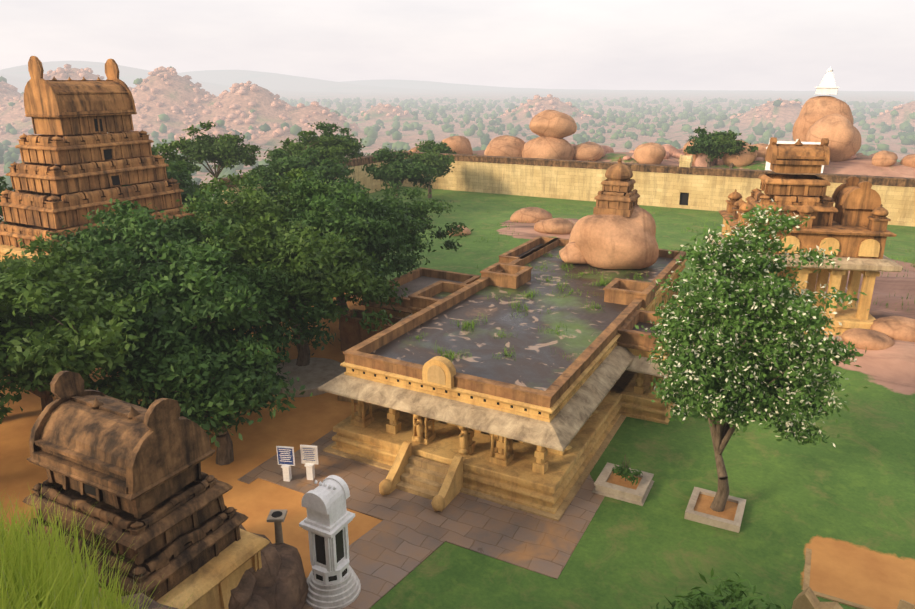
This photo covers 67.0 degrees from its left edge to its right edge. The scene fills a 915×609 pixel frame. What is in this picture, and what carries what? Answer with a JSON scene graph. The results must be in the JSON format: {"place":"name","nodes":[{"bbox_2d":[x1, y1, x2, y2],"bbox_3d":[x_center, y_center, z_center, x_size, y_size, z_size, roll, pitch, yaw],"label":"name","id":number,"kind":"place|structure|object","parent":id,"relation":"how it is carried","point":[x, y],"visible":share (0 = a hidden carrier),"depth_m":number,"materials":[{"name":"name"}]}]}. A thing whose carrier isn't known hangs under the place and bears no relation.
{"place":"outdoors","nodes":[
{"label":"outdoors","id":0,"kind":"place"},
{"bbox_2d":[0,61,914,608],"bbox_3d":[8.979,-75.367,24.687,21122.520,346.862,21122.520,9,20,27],"label":"ground","id":1,"kind":"structure","parent":0,"point":[844,509],"depth_m":35.19,"materials":[{"name":"green plant"}]},
{"bbox_2d":[0,176,14,223],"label":"tree","id":2,"kind":"object","parent":1,"relation":"on","point":[3,186],"visible":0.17,"depth_m":62.26,"materials":[{"name":"green plant"}]},
{"bbox_2d":[1,248,71,280],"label":"tree","id":3,"kind":"object","parent":1,"relation":"on","point":[20,260],"depth_m":44.03,"materials":[{"name":"green plant"}]},
{"bbox_2d":[0,230,73,313],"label":"tree","id":4,"kind":"object","parent":1,"relation":"on","point":[40,242],"visible":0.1,"depth_m":35.93,"materials":[{"name":"green plant"}]},
{"bbox_2d":[0,241,173,423],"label":"tree","id":5,"kind":"object","parent":1,"relation":"on","point":[56,309],"visible":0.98,"depth_m":30.02,"materials":[{"name":"green plant"}]},
{"bbox_2d":[0,482,191,608],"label":"tall grass","id":6,"kind":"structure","parent":1,"relation":"on","point":[27,562],"depth_m":7.25,"materials":[{"name":"green plant"}]},
{"bbox_2d":[0,56,199,261],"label":"temple tower","id":7,"kind":"structure","parent":1,"relation":"on","point":[92,144],"depth_m":57.06,"materials":[{"name":"brown stone"}]},
{"bbox_2d":[22,370,269,608],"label":"gopuram","id":8,"kind":"structure","parent":1,"relation":"on","point":[145,481],"depth_m":21.05,"materials":[{"name":"brown stone"}]},
{"bbox_2d":[36,179,265,292],"bbox_3d":[-18.604,-1.619,44.671,14.366,12.240,14.508,-15,23,-39],"label":"tree","id":9,"kind":"object","parent":1,"relation":"on","point":[128,230],"visible":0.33,"depth_m":41.78,"materials":[{"name":"green plant"}]},
{"bbox_2d":[118,158,219,210],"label":"tree","id":10,"kind":"object","parent":1,"relation":"on","point":[181,177],"visible":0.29,"depth_m":69.42,"materials":[{"name":"green plant"}]},
{"bbox_2d":[151,137,202,188],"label":"tree","id":11,"kind":"object","parent":1,"relation":"on","point":[165,149],"visible":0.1,"depth_m":80.78,"materials":[{"name":"green plant"}]},
{"bbox_2d":[31,219,340,420],"bbox_3d":[-14.817,1.631,36.566,14.394,10.954,14.454,9,20,27],"label":"tree","id":12,"kind":"object","parent":1,"relation":"on","point":[193,295],"visible":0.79,"depth_m":34.68,"materials":[{"name":"green plant"}]},
{"bbox_2d":[101,331,312,465],"bbox_3d":[-11.183,4.686,33.412,10.368,7.104,9.026,9,20,27],"label":"tree","id":13,"kind":"object","parent":1,"relation":"on","point":[220,383],"visible":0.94,"depth_m":31.07,"materials":[{"name":"green plant"}]},
{"bbox_2d":[109,524,308,608],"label":"foot rocks","id":14,"kind":"object","parent":1,"relation":"on","point":[277,580],"visible":0.25,"depth_m":23.70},
{"bbox_2d":[266,509,286,543],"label":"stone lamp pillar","id":15,"kind":"structure","parent":14,"relation":"on","point":[277,517],"depth_m":25.70,"materials":[{"name":"black"}]},
{"bbox_2d":[178,120,261,184],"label":"tree","id":16,"kind":"object","parent":1,"relation":"on","point":[224,151],"visible":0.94,"depth_m":98.20,"materials":[{"name":"green plant"}]},
{"bbox_2d":[163,166,339,321],"bbox_3d":[-15.791,-4.128,52.511,14.444,12.184,15.301,-12,22,-34],"label":"tree","id":17,"kind":"object","parent":1,"relation":"on","point":[253,201],"visible":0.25,"depth_m":49.85,"materials":[{"name":"green plant"}]},
{"bbox_2d":[223,168,379,209],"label":"tree","id":18,"kind":"object","parent":1,"relation":"on","point":[314,177],"visible":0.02,"depth_m":60.61,"materials":[{"name":"green plant"}]},
{"bbox_2d":[249,145,356,189],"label":"tree","id":19,"kind":"object","parent":1,"relation":"on","point":[280,165],"visible":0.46,"depth_m":80.58,"materials":[{"name":"green plant"}]},
{"bbox_2d":[198,212,408,365],"bbox_3d":[-10.197,-0.274,42.865,13.657,10.797,13.387,9,20,27],"label":"tree","id":20,"kind":"object","parent":1,"relation":"on","point":[320,272],"visible":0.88,"depth_m":40.46,"materials":[{"name":"green plant"}]},
{"bbox_2d":[257,130,366,177],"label":"tree","id":21,"kind":"object","parent":1,"relation":"on","point":[331,147],"visible":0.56,"depth_m":95.73,"materials":[{"name":"green plant"}]},
{"bbox_2d":[299,475,360,608],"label":"white lamp tower","id":22,"kind":"structure","parent":1,"relation":"on","point":[333,581],"depth_m":24.49,"materials":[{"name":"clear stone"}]},
{"bbox_2d":[294,119,365,156],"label":"tree","id":23,"kind":"object","parent":1,"relation":"on","point":[327,128],"visible":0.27,"depth_m":115.62,"materials":[{"name":"green plant"}]},
{"bbox_2d":[255,175,435,329],"bbox_3d":[-8.886,-3.459,51.084,15.268,11.704,16.052,9,20,27],"label":"tree","id":24,"kind":"object","parent":1,"relation":"on","point":[388,233],"visible":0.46,"depth_m":49.10,"materials":[{"name":"green plant"}]},
{"bbox_2d":[366,144,391,155],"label":"tree","id":25,"kind":"object","parent":1,"relation":"on","point":[379,150],"visible":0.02,"depth_m":131.13,"materials":[{"name":"green plant"}]},
{"bbox_2d":[320,178,472,251],"bbox_3d":[-7.310,-5.271,59.157,15.467,10.329,13.692,9,20,27],"label":"tree","id":26,"kind":"object","parent":1,"relation":"on","point":[416,209],"visible":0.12,"depth_m":58.91,"materials":[{"name":"green plant"}]},
{"bbox_2d":[361,147,440,198],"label":"tree","id":27,"kind":"object","parent":1,"relation":"on","point":[397,168],"visible":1,"depth_m":94.55,"materials":[{"name":"green plant"}]},
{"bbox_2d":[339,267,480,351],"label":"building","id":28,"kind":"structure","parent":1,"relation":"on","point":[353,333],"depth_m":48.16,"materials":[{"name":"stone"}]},
{"bbox_2d":[238,430,604,608],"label":"paving stone","id":29,"kind":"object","parent":1,"relation":"on","point":[406,536],"visible":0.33,"depth_m":29.16,"materials":[{"name":"brown stone"}]},
{"bbox_2d":[276,445,318,481],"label":"information signs","id":30,"kind":"object","parent":29,"relation":"on","point":[286,457],"visible":1,"depth_m":32.26,"materials":[{"name":"white"}]},
{"bbox_2d":[414,139,434,149],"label":"tree","id":31,"kind":"object","parent":1,"relation":"on","point":[428,143],"visible":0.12,"depth_m":131.58,"materials":[{"name":"green plant"}]},
{"bbox_2d":[405,145,454,197],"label":"tree","id":32,"kind":"object","parent":1,"relation":"on","point":[437,160],"visible":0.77,"depth_m":109.04,"materials":[{"name":"green plant"}]},
{"bbox_2d":[416,141,456,153],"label":"tree","id":33,"kind":"object","parent":1,"relation":"on","point":[445,147],"visible":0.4,"depth_m":128.60,"materials":[{"name":"green plant"}]},
{"bbox_2d":[0,64,902,140],"bbox_3d":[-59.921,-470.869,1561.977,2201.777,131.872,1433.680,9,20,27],"label":"hill boulders","id":34,"kind":"object","parent":1,"relation":"on","point":[184,110],"visible":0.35,"depth_m":1353.71,"materials":[{"name":"stone"}]},
{"bbox_2d":[0,66,914,222],"bbox_3d":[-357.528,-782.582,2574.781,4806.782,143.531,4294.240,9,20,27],"label":"distant trees","id":35,"kind":"object","parent":1,"relation":"on","point":[9,157],"visible":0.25,"depth_m":1649.82,"materials":[{"name":"green plant"}]},
{"bbox_2d":[317,236,689,521],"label":"temple","id":36,"kind":"structure","parent":1,"relation":"on","point":[533,428],"depth_m":34.19,"materials":[{"name":"yellow stone"}]},
{"bbox_2d":[407,247,649,361],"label":"roof weeds","id":37,"kind":"object","parent":36,"relation":"on","point":[531,295],"visible":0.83,"depth_m":42.53,"materials":[{"name":"green plant"}]},
{"bbox_2d":[559,206,658,268],"bbox_3d":[11.655,-5.264,52.196,7.311,4.411,6.157,9,20,27],"label":"boulder","id":38,"kind":"object","parent":36,"relation":"on","point":[603,241],"visible":0.9,"depth_m":49.98,"materials":[{"name":"stone"}]},
{"bbox_2d":[593,157,639,216],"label":"small shrine tower","id":39,"kind":"structure","parent":38,"relation":"on","point":[616,195],"depth_m":50.37,"materials":[{"name":"stone"}]},
{"bbox_2d":[219,151,914,226],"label":"compound wall","id":40,"kind":"structure","parent":1,"relation":"on","point":[685,184],"depth_m":105.30,"materials":[{"name":"stone"}]},
{"bbox_2d":[271,357,914,608],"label":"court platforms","id":41,"kind":"object","parent":1,"relation":"on","point":[314,374],"visible":0.38,"depth_m":30.91,"materials":[{"name":"grey stone"}]},
{"bbox_2d":[612,454,642,484],"bbox_3d":[7.784,7.691,31.646,1.202,1.611,1.446,-16,24,-41],"label":"bush","id":42,"kind":"object","parent":41,"relation":"on","point":[623,470],"visible":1,"depth_m":31.44,"materials":[{"name":"green plant"}]},
{"bbox_2d":[635,199,868,511],"bbox_3d":[11.638,2.708,27.978,7.766,13.488,8.370,9,20,27],"label":"flowering tree","id":43,"kind":"object","parent":41,"relation":"on","point":[748,349],"visible":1,"depth_m":25.91,"materials":[{"name":"green plant"}]},
{"bbox_2d":[409,96,914,349],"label":"boulders","id":44,"kind":"object","parent":1,"relation":"on","point":[830,118],"visible":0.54,"depth_m":114.70,"materials":[{"name":"stone"}]},
{"bbox_2d":[815,66,838,93],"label":"white shrine","id":45,"kind":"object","parent":44,"relation":"on","point":[827,85],"visible":1,"depth_m":115.54,"materials":[{"name":"white paint"}]},
{"bbox_2d":[525,141,874,166],"bbox_3d":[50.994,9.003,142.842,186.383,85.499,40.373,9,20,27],"label":"outcrop rubble rock","id":46,"kind":"object","parent":1,"relation":"on","point":[674,152],"visible":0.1,"depth_m":121.61,"materials":[{"name":"brown stone"}]},
{"bbox_2d":[684,125,737,166],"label":"tree","id":47,"kind":"object","parent":1,"relation":"on","point":[703,141],"visible":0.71,"depth_m":113.49,"materials":[{"name":"green plant"}]},
{"bbox_2d":[651,568,786,608],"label":"shrub","id":48,"kind":"object","parent":1,"relation":"on","point":[703,601],"visible":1,"depth_m":20.97,"materials":[{"name":"green plant"}]},
{"bbox_2d":[705,132,757,167],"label":"tree","id":49,"kind":"object","parent":1,"relation":"on","point":[734,146],"visible":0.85,"depth_m":111.21,"materials":[{"name":"green plant"}]},
{"bbox_2d":[765,139,823,172],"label":"roof trim","id":50,"kind":"structure","parent":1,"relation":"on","point":[767,166],"depth_m":107.17,"materials":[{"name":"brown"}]},
{"bbox_2d":[708,137,901,335],"bbox_3d":[24.332,-4.651,49.504,11.076,14.186,7.952,4,18,11],"label":"shrine","id":51,"kind":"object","parent":1,"relation":"on","point":[852,224],"visible":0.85,"depth_m":46.99,"materials":[{"name":"yellow stone"}]},
{"bbox_2d":[0,0,914,90],"label":"sky","id":52,"kind":"structure","parent":0,"point":[775,45],"materials":[{"name":"white"}]},
{"bbox_2d":[421,204,914,310],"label":"rough grass","id":53,"kind":"structure","parent":0,"point":[708,229],"depth_m":84.13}
]}

